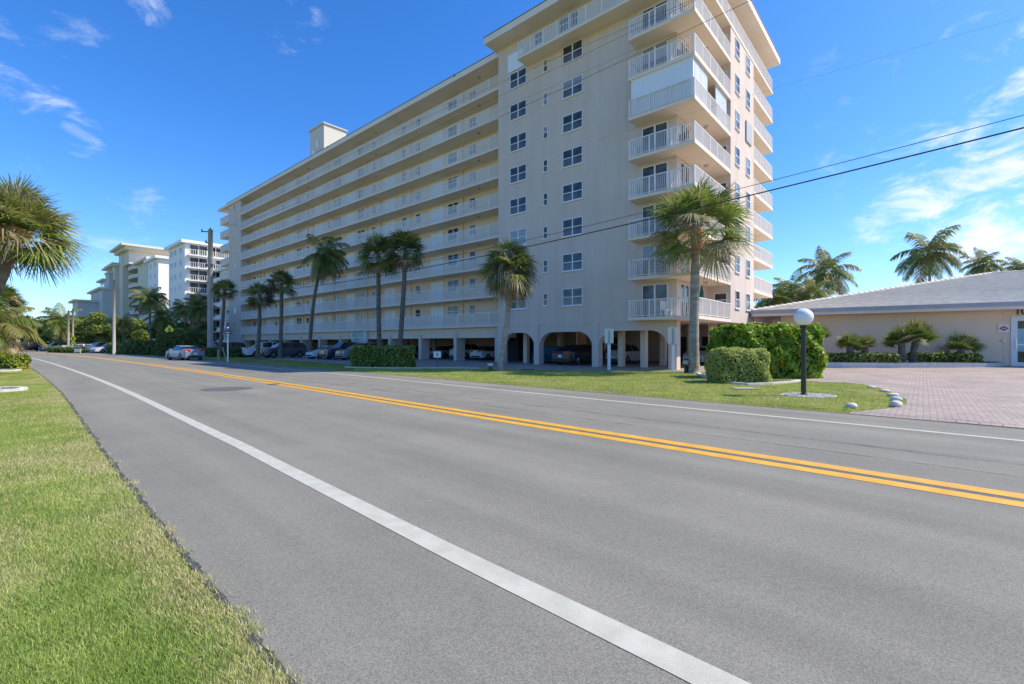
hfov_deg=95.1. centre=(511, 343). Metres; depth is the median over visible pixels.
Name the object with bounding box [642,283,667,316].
sliding door
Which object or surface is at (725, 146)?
window
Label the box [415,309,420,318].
window
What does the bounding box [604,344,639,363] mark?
parked car
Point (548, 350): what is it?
covered car
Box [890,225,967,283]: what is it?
coconut palm
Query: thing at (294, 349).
parked car
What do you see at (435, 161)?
door
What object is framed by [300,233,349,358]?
palm tree
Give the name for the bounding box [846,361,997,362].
mulch bed
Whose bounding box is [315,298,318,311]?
door
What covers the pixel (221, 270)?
apartment building
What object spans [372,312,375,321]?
window
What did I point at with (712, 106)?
power line
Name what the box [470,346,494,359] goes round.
parked car
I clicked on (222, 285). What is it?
fan palm
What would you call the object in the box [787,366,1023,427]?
driveway apron
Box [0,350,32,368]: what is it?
flowering shrub
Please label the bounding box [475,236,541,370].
sabal palm
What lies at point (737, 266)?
window
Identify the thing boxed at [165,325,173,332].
pedestrian sign
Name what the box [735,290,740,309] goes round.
window
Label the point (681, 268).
sliding door
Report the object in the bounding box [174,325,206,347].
tree
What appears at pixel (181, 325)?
broadleaf tree
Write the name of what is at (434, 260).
door
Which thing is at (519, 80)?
window
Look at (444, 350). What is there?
parked car
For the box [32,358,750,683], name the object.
road marking
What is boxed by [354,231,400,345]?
fan palm
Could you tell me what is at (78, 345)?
parked car
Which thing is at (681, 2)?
sliding door
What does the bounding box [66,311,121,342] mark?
broadleaf tree
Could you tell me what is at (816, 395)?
white gravel
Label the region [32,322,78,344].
broadleaf tree
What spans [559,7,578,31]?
window
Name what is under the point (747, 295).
window
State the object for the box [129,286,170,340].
coconut palm
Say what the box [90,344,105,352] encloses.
parked car
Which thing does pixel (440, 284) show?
door
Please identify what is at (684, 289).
sliding door
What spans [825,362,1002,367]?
planter bed
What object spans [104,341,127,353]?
boundary hedge
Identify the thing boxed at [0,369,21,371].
garden kerb
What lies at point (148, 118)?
sky
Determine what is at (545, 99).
window
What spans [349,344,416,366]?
clipped hedge
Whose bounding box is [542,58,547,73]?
window
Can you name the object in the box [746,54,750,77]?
window
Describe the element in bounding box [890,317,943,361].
dwarf fan palm
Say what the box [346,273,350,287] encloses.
door
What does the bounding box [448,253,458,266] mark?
window
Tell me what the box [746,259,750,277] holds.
window
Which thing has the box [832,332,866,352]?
dwarf fan palm
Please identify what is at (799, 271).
coconut palm
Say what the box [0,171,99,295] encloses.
sabal palm
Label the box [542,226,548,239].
window
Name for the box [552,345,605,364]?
parked car
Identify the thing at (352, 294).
door
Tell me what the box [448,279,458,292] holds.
window
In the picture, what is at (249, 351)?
parked car
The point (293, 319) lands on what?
door
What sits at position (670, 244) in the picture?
sabal palm
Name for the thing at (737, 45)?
window
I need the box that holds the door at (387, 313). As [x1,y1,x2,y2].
[385,310,389,326]
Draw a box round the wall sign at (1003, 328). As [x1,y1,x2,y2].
[998,324,1009,332]
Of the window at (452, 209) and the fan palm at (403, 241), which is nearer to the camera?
the fan palm at (403, 241)
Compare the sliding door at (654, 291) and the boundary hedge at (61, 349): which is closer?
the sliding door at (654, 291)
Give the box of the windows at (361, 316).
[253,141,374,325]
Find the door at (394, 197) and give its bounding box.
[390,197,395,209]
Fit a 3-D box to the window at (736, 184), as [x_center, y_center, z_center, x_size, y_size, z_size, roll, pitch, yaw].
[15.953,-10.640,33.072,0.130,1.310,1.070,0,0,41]
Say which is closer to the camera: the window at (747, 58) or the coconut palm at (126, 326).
the window at (747, 58)
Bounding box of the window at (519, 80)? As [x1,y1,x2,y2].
[509,66,526,90]
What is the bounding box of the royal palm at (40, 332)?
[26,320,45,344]
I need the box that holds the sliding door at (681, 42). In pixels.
[680,40,688,52]
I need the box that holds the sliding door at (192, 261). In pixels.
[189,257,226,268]
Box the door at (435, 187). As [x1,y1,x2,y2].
[431,183,436,196]
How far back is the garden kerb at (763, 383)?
18.84 m
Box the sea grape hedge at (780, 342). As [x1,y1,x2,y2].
[705,322,828,378]
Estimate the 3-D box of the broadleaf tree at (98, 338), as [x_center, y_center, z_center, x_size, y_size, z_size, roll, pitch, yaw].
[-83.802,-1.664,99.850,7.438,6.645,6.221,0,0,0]
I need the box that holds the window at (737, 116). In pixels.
[735,109,740,132]
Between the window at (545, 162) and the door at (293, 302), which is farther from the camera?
the door at (293, 302)
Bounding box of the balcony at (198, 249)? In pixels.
[189,245,227,257]
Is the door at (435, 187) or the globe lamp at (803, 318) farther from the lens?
the door at (435, 187)
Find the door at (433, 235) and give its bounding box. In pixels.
[431,232,436,248]
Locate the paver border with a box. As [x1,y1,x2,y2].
[951,420,1023,427]
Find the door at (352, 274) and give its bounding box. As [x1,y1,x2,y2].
[351,272,354,286]
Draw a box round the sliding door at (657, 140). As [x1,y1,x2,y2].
[642,121,667,153]
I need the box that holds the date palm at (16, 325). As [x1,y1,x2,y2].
[0,290,47,356]
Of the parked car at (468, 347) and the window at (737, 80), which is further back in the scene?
the parked car at (468, 347)
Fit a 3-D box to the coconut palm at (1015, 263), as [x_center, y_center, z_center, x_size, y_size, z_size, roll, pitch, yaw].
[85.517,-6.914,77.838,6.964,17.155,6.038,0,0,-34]
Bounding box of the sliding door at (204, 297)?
[189,295,219,305]
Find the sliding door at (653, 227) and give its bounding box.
[642,202,667,234]
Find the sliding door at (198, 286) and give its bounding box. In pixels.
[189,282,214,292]
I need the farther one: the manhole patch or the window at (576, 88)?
the window at (576, 88)
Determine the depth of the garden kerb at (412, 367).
30.57 m
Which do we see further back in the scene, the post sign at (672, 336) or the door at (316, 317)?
the door at (316, 317)
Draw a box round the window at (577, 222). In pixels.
[561,216,582,237]
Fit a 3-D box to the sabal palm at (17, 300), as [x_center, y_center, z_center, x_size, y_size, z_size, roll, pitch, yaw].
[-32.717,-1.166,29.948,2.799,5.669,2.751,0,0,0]
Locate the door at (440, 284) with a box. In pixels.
[437,281,443,299]
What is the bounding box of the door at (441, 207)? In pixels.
[437,205,443,221]
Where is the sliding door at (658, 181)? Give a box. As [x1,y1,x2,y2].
[642,161,667,193]
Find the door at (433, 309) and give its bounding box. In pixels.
[431,307,436,326]
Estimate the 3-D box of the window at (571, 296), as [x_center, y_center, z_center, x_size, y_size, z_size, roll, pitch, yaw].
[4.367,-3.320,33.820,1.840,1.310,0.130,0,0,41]
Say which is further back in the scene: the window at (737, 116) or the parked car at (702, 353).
the parked car at (702, 353)
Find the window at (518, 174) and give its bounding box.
[509,163,526,184]
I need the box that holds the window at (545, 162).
[542,159,548,173]
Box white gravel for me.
[782,392,834,396]
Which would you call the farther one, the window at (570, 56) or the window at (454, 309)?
the window at (454, 309)
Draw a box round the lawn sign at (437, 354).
[434,351,440,366]
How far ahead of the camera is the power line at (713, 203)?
17.26 m
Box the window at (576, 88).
[561,74,583,100]
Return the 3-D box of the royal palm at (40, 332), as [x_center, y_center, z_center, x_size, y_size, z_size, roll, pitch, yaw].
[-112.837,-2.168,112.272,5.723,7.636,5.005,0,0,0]
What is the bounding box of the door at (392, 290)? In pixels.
[390,287,395,304]
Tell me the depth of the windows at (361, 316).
61.16 m
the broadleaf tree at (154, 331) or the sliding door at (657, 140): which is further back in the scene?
the broadleaf tree at (154, 331)
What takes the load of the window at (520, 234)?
in the condo building at (591, 287)
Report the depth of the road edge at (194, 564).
3.47 m
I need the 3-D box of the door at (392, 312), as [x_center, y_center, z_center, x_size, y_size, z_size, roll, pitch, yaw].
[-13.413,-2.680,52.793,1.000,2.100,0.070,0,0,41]
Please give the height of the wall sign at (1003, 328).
0.520 m
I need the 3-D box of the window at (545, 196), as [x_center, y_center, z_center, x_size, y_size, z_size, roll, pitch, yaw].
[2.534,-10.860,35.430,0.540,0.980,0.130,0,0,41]
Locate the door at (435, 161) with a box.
[432,158,436,170]
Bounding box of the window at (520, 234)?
[510,228,526,245]
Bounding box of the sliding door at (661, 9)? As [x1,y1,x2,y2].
[642,0,667,28]
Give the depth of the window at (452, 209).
46.06 m
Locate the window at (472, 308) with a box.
[469,305,475,312]
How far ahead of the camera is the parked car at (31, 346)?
97.85 m
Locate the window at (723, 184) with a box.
[719,182,726,189]
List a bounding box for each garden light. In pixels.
[487,363,493,370]
[682,360,689,372]
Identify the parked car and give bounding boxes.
[16,342,42,350]
[38,342,65,350]
[62,342,86,346]
[71,344,87,346]
[83,342,111,352]
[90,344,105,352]
[214,342,245,347]
[241,342,276,356]
[260,342,307,357]
[306,346,332,358]
[319,342,356,358]
[335,343,376,359]
[414,346,431,356]
[430,346,451,357]
[449,344,477,358]
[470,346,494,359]
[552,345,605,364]
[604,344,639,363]
[682,346,706,362]
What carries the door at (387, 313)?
in the condo building at (591, 287)
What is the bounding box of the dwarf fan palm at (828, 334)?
[821,325,831,349]
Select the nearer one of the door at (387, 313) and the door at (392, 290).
the door at (392, 290)
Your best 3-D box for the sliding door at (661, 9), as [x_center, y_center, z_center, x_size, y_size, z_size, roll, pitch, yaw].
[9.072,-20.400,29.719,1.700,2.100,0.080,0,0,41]
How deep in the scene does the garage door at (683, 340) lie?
41.08 m
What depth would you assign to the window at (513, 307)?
37.14 m
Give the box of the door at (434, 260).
[431,257,436,274]
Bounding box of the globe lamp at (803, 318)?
[794,308,813,395]
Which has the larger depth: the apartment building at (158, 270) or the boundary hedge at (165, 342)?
the apartment building at (158, 270)
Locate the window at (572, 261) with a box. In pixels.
[562,252,583,272]
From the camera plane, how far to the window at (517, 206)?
37.21 m
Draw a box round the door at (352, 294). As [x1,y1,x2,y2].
[351,293,354,307]
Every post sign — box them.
[605,329,613,369]
[668,327,677,370]
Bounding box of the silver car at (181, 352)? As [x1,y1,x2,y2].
[166,345,204,359]
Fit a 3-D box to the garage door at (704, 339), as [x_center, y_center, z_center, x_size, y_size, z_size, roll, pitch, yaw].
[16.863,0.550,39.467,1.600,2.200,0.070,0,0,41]
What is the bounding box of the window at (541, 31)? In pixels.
[536,31,541,45]
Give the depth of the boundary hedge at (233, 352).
55.77 m
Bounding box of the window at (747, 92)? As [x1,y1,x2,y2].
[746,89,750,110]
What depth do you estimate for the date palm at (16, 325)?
24.28 m
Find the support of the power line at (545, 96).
attached to the utility pole at (210, 322)
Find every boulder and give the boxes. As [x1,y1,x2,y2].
[845,403,856,407]
[887,393,898,396]
[889,400,902,406]
[890,396,902,400]
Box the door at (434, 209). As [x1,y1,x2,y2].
[431,207,436,222]
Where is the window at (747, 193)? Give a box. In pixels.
[746,191,750,210]
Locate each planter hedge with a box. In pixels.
[826,352,901,363]
[906,352,983,362]
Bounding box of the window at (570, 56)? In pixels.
[561,38,583,65]
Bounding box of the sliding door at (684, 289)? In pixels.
[680,283,688,314]
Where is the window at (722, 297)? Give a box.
[714,292,726,307]
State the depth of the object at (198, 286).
99.44 m
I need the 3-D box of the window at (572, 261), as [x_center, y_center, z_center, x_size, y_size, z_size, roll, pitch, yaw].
[4.367,-5.850,33.820,1.840,1.310,0.130,0,0,41]
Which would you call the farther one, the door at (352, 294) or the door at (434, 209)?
the door at (352, 294)
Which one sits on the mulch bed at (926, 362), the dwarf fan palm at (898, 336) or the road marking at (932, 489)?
the dwarf fan palm at (898, 336)
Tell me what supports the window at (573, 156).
in the condo building at (591, 287)
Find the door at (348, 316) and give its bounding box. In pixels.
[346,314,350,329]
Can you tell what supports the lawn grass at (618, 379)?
on the ground at (342, 368)
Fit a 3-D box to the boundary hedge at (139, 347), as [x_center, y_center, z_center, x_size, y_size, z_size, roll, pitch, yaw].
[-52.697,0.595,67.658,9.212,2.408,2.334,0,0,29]
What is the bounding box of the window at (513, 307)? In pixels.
[511,294,526,309]
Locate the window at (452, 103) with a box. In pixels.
[450,99,455,108]
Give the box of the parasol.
[699,286,704,315]
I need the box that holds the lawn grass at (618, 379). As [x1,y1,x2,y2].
[354,368,905,412]
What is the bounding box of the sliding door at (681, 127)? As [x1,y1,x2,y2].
[680,120,688,140]
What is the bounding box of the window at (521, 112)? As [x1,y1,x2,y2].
[509,99,526,122]
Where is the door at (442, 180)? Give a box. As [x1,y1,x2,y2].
[437,180,443,194]
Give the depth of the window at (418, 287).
49.77 m
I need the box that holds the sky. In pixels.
[0,0,1023,322]
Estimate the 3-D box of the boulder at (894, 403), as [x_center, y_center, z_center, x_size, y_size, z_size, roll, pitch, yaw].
[9.978,1.578,12.151,0.351,0.191,0.255,0,0,-18]
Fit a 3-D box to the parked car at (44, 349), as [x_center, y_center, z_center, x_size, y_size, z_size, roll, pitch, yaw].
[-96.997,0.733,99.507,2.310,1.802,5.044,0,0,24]
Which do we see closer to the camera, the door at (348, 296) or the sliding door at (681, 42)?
the sliding door at (681, 42)
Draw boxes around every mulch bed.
[693,380,790,381]
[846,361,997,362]
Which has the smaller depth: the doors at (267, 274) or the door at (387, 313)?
the door at (387, 313)
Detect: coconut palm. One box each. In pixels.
[32,302,82,345]
[48,317,86,343]
[110,312,135,341]
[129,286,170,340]
[141,300,182,332]
[170,296,201,331]
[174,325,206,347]
[179,291,217,330]
[754,280,797,323]
[772,269,814,303]
[788,275,835,302]
[794,246,861,297]
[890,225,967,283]
[959,247,1009,275]
[1001,256,1023,270]
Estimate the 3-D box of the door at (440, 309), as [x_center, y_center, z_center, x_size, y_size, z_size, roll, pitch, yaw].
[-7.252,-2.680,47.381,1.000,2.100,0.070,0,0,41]
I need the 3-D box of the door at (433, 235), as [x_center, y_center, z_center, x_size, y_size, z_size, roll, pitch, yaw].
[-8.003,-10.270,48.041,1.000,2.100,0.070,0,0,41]
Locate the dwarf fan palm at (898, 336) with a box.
[880,324,919,361]
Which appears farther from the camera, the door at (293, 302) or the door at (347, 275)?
the door at (293, 302)
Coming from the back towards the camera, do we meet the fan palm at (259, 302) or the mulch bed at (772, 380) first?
the fan palm at (259, 302)
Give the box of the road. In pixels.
[16,350,1023,683]
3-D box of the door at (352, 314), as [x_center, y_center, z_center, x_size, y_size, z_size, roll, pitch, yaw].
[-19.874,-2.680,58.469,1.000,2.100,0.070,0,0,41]
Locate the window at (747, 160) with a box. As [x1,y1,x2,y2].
[746,157,750,177]
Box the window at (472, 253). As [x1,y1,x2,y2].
[469,251,475,256]
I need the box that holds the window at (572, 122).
[561,109,583,134]
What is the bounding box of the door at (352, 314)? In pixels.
[351,313,354,328]
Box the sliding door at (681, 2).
[680,0,688,10]
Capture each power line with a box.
[216,0,691,235]
[216,18,1016,252]
[218,0,695,239]
[218,0,750,230]
[239,127,1023,292]
[246,115,1023,287]
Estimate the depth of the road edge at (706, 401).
12.45 m
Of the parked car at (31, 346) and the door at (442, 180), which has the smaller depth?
the door at (442, 180)
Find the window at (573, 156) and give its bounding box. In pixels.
[561,145,583,168]
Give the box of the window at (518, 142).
[509,131,526,153]
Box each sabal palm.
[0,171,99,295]
[0,283,30,351]
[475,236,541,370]
[642,175,761,373]
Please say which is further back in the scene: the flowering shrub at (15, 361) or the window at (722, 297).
the window at (722, 297)
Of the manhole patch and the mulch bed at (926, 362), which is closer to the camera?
the manhole patch
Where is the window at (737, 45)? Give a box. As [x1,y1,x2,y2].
[735,37,740,61]
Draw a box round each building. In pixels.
[68,271,118,343]
[101,242,168,341]
[144,255,168,339]
[164,239,228,346]
[213,267,228,343]
[217,0,780,369]
[750,270,1023,365]
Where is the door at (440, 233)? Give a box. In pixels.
[437,231,443,247]
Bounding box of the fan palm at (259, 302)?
[245,281,275,357]
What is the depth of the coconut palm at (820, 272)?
62.89 m
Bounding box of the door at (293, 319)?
[292,318,294,331]
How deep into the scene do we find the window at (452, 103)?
46.09 m
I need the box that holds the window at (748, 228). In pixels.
[746,225,749,243]
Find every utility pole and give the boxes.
[67,310,69,346]
[72,309,73,345]
[112,280,115,354]
[201,228,214,347]
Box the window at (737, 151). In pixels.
[735,145,740,167]
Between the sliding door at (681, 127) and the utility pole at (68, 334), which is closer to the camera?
the sliding door at (681, 127)
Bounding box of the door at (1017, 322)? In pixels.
[1011,316,1023,365]
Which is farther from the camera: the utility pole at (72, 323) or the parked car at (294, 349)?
the utility pole at (72, 323)
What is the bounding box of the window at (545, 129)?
[542,126,548,139]
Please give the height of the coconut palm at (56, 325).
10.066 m
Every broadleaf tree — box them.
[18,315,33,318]
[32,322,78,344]
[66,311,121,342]
[71,316,94,343]
[95,321,129,341]
[109,317,149,342]
[141,322,177,340]
[172,322,217,347]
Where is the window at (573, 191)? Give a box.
[561,180,583,203]
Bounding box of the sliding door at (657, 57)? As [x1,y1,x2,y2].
[642,40,667,71]
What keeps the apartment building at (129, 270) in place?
on the ground at (342, 368)
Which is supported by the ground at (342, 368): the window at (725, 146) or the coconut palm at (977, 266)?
the coconut palm at (977, 266)
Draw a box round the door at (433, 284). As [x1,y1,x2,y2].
[431,282,436,300]
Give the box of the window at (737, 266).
[735,255,740,273]
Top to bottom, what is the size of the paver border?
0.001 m
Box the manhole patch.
[201,387,252,390]
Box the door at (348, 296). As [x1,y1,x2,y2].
[346,293,350,308]
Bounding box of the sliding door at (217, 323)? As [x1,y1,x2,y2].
[189,321,219,327]
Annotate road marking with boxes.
[27,351,1023,506]
[30,351,1023,498]
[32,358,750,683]
[97,353,1023,440]
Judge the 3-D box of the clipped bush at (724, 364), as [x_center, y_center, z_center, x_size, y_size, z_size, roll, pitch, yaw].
[9.496,0.899,19.710,2.498,1.544,1.548,0,0,0]
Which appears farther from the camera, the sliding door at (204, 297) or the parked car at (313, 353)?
the sliding door at (204, 297)
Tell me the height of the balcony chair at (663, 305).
0.970 m
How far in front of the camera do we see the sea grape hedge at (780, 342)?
21.66 m
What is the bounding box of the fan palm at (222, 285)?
[210,278,238,356]
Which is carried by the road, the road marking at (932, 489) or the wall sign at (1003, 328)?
the road marking at (932, 489)
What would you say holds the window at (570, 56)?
in the condo building at (591, 287)
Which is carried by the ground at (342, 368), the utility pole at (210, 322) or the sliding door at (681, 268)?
the utility pole at (210, 322)
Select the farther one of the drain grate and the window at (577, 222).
the window at (577, 222)
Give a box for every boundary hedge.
[47,346,86,352]
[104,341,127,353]
[125,340,155,354]
[155,331,199,355]
[200,346,249,356]
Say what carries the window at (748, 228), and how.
in the condo building at (591, 287)
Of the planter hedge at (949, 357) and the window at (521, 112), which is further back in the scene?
the window at (521, 112)
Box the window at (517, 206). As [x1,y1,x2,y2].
[509,196,526,215]
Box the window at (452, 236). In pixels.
[448,227,458,240]
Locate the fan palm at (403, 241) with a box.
[382,228,425,345]
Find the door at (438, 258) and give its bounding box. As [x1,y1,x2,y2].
[437,256,443,273]
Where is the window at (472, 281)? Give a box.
[469,278,475,284]
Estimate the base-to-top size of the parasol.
2.050 m
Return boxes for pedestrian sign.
[70,336,75,344]
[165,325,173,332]
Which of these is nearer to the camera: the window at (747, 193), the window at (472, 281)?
the window at (747, 193)
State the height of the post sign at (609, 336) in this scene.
2.537 m
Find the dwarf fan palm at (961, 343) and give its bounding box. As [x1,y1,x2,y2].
[933,331,987,352]
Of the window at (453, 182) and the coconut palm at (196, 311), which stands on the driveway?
the coconut palm at (196, 311)
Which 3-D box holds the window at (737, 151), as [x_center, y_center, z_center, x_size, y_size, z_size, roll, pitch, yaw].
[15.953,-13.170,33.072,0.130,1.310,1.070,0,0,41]
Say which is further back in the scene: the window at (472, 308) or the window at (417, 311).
the window at (417, 311)
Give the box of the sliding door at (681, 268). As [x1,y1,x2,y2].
[680,243,688,271]
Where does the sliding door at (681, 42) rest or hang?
in the condo building at (591, 287)
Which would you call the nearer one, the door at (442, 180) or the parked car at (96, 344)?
the door at (442, 180)
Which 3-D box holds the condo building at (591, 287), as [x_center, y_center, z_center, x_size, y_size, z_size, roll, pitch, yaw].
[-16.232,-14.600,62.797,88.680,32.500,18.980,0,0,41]
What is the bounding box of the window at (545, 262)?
[542,260,548,272]
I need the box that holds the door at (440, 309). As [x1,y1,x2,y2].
[437,306,443,324]
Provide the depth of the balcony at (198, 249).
100.05 m
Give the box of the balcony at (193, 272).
[189,270,219,280]
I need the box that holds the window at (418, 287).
[415,285,420,294]
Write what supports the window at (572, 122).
in the condo building at (591, 287)
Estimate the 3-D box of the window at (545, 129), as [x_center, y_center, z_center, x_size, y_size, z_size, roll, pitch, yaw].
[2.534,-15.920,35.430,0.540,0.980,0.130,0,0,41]
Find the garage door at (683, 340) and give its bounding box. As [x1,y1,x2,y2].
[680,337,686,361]
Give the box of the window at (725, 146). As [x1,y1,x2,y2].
[719,145,726,159]
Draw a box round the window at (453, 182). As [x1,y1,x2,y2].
[448,175,458,189]
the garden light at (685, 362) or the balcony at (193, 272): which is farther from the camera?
the balcony at (193, 272)
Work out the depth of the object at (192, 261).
99.64 m
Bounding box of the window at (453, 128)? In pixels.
[449,124,456,137]
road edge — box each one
[30,367,296,683]
[129,354,1023,428]
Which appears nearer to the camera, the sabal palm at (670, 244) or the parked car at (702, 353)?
the sabal palm at (670, 244)
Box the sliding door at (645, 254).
[642,244,667,275]
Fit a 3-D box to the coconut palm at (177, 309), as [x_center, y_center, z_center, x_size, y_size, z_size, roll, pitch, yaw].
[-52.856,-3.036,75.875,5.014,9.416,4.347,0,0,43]
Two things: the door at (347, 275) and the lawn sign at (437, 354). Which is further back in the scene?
the door at (347, 275)
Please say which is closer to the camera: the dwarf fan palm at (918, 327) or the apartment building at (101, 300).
the dwarf fan palm at (918, 327)
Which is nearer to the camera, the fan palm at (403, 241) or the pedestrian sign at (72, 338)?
the fan palm at (403, 241)
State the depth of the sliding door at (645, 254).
29.87 m
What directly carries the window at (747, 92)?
in the condo building at (591, 287)
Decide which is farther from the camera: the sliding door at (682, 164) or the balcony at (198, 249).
the balcony at (198, 249)
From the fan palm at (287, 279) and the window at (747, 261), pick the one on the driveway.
the fan palm at (287, 279)
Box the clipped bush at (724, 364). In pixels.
[704,346,771,383]
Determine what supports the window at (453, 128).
in the condo building at (591, 287)
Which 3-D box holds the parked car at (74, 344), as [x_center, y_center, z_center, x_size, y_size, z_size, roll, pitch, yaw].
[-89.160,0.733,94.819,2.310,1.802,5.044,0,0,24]
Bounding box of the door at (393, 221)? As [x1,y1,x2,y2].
[390,220,395,233]
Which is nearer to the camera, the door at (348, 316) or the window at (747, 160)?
the window at (747, 160)
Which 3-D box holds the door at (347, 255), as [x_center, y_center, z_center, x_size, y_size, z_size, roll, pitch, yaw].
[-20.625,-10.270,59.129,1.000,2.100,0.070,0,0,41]
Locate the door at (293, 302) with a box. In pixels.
[292,301,294,313]
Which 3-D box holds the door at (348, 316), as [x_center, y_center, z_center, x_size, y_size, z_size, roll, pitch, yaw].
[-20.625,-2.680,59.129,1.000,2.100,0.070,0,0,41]
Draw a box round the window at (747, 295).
[746,293,749,311]
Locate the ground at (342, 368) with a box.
[0,344,1014,683]
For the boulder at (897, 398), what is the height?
0.164 m
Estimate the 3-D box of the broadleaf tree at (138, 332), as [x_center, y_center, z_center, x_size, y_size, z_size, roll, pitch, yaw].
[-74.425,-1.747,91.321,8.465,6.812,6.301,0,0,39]
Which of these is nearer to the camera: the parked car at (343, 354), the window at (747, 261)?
the window at (747, 261)
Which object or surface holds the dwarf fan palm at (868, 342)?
on the mulch bed at (926, 362)
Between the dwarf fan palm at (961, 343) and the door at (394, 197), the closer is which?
the dwarf fan palm at (961, 343)
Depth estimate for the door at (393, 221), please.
52.84 m
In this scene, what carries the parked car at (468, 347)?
on the driveway
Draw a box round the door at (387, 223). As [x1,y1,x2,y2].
[385,221,389,234]
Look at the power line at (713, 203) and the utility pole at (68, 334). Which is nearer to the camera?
the power line at (713, 203)
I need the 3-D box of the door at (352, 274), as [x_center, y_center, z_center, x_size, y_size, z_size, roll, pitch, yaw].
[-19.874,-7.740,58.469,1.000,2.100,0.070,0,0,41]
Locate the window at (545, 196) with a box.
[542,193,548,206]
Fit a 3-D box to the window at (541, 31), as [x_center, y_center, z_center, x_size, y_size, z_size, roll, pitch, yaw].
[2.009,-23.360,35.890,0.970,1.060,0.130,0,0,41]
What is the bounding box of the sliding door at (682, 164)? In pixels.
[680,161,688,185]
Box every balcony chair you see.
[660,301,669,315]
[677,49,687,57]
[679,132,684,142]
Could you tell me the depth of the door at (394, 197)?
52.84 m
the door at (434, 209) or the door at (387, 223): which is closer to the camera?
the door at (434, 209)
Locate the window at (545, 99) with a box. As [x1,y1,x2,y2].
[542,92,548,106]
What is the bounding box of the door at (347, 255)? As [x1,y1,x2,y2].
[346,253,350,264]
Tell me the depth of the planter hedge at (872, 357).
27.75 m
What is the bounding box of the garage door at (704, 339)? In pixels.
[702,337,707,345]
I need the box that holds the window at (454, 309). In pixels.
[448,305,458,317]
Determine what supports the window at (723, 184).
in the condo building at (591, 287)
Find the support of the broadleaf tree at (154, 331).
on the ground at (342, 368)
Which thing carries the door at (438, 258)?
in the condo building at (591, 287)
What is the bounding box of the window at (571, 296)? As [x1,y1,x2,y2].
[561,287,583,306]
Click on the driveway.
(448, 361)
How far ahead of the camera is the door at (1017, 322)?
28.30 m
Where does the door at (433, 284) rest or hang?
in the condo building at (591, 287)
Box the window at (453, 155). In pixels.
[448,149,458,164]
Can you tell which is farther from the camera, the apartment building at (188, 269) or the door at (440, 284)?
the apartment building at (188, 269)
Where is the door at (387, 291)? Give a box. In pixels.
[385,288,389,304]
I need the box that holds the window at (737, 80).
[735,73,740,97]
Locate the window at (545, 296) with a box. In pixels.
[542,293,547,306]
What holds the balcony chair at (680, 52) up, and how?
on the condo building at (591, 287)
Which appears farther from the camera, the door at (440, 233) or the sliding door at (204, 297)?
the sliding door at (204, 297)
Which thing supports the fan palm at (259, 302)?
on the driveway
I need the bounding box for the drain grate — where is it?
[729,387,758,389]
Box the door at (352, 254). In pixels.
[351,252,354,265]
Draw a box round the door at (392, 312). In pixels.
[390,310,395,327]
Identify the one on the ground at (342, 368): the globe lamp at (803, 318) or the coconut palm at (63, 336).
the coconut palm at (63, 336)
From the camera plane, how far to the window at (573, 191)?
33.78 m
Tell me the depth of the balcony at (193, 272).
99.76 m
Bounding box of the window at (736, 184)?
[735,182,740,202]
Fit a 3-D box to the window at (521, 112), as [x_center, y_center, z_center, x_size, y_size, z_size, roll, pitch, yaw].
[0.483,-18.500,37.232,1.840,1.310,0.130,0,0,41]
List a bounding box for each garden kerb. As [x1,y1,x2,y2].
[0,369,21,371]
[0,386,27,391]
[344,366,479,368]
[696,372,800,384]
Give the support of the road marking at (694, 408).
on the road
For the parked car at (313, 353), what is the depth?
49.08 m
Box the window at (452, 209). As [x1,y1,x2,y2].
[448,201,458,215]
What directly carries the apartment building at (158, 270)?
on the ground at (342, 368)
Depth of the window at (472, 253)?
44.30 m
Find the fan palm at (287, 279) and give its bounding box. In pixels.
[263,269,298,357]
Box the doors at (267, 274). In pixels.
[266,194,269,332]
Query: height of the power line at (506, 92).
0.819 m
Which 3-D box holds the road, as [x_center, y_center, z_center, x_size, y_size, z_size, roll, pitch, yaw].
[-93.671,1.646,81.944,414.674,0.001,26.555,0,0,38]
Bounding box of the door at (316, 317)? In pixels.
[315,316,318,330]
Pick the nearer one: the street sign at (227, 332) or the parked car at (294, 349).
the street sign at (227, 332)
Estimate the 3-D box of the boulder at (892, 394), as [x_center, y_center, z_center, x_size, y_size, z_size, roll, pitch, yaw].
[11.806,1.602,14.518,0.314,0.128,0.241,0,0,10]
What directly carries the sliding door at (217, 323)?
in the apartment building at (188, 269)
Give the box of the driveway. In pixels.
[242,356,705,371]
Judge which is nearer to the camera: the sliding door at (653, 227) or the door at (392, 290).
the sliding door at (653, 227)
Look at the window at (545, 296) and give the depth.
35.46 m
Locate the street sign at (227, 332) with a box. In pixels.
[224,330,230,361]
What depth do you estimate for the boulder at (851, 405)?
11.85 m
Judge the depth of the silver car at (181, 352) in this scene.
45.18 m
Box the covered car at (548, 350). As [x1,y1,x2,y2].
[531,346,562,362]
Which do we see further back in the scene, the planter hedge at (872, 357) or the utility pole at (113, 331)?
the utility pole at (113, 331)
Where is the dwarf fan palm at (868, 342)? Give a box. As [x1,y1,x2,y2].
[853,333,878,353]
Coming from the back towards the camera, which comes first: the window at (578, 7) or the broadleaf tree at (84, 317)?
the broadleaf tree at (84, 317)
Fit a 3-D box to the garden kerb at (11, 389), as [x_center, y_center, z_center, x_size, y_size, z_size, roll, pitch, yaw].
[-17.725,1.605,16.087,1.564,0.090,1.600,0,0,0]

